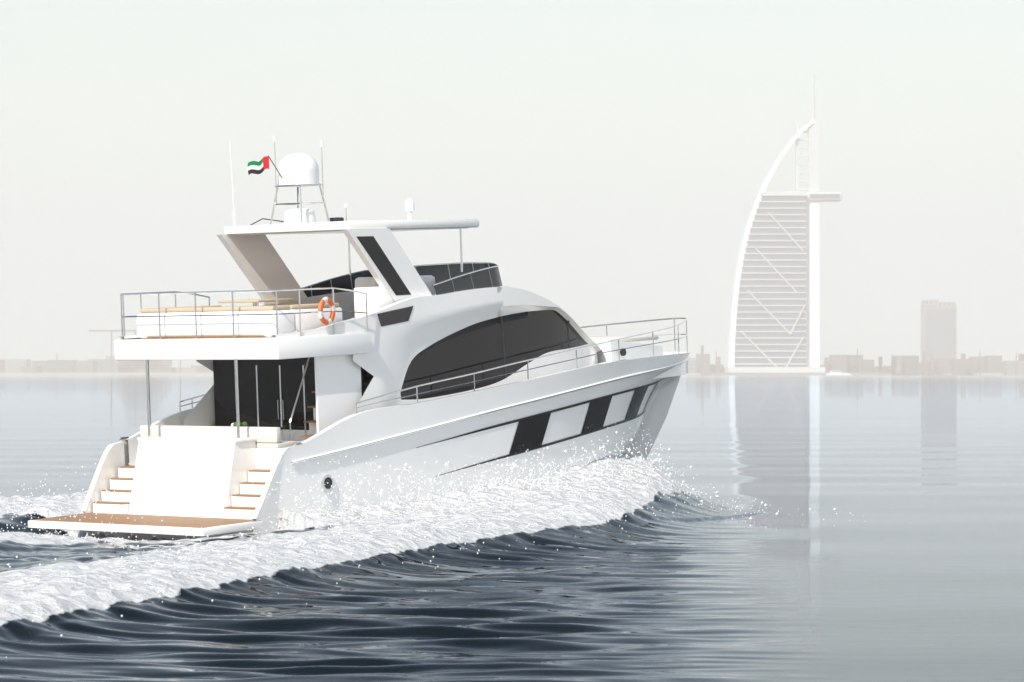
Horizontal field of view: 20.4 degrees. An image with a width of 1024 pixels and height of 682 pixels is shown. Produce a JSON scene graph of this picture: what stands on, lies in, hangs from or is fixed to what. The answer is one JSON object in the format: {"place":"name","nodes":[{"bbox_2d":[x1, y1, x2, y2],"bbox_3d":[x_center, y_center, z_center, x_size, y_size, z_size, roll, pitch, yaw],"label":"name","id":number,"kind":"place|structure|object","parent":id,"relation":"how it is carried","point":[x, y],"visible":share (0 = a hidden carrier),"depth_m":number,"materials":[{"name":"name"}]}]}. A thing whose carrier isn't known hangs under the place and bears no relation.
{"place":"outdoors","nodes":[
{"label":"outdoors","id":0,"kind":"place"},
{"bbox_2d":[0,375,1023,681],"bbox_3d":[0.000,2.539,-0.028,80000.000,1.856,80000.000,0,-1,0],"label":"water","id":1,"kind":"structure","parent":0,"point":[910,569],"depth_m":44.64,"materials":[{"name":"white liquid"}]},
{"bbox_2d":[28,136,689,540],"bbox_3d":[-1.701,-0.027,60.987,5.053,8.620,19.220,0,2,38],"label":"yacht","id":2,"kind":"object","parent":1,"relation":"on","point":[394,358],"visible":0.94,"depth_m":57.20,"materials":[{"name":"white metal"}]},
{"bbox_2d":[0,421,865,657],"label":"spray","id":3,"kind":"object","parent":1,"relation":"on","point":[506,480],"visible":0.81,"depth_m":56.14,"materials":[{"name":"white liquid"}]},
{"bbox_2d":[0,300,1023,374],"bbox_3d":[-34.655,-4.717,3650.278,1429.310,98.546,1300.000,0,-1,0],"label":"skyline","id":4,"kind":"structure","parent":1,"relation":"on","point":[938,338],"depth_m":3697.94,"materials":[{"name":"grey concrete"}]},
{"bbox_2d":[702,73,885,374],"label":"sail-shaped skyscraper","id":5,"kind":"structure","parent":1,"relation":"on","point":[774,319],"depth_m":3082.92,"materials":[{"name":"white"}]},
{"bbox_2d":[0,0,1023,367],"label":"sky","id":6,"kind":"structure","parent":0,"point":[612,159],"materials":[{"name":"white"}]}
]}

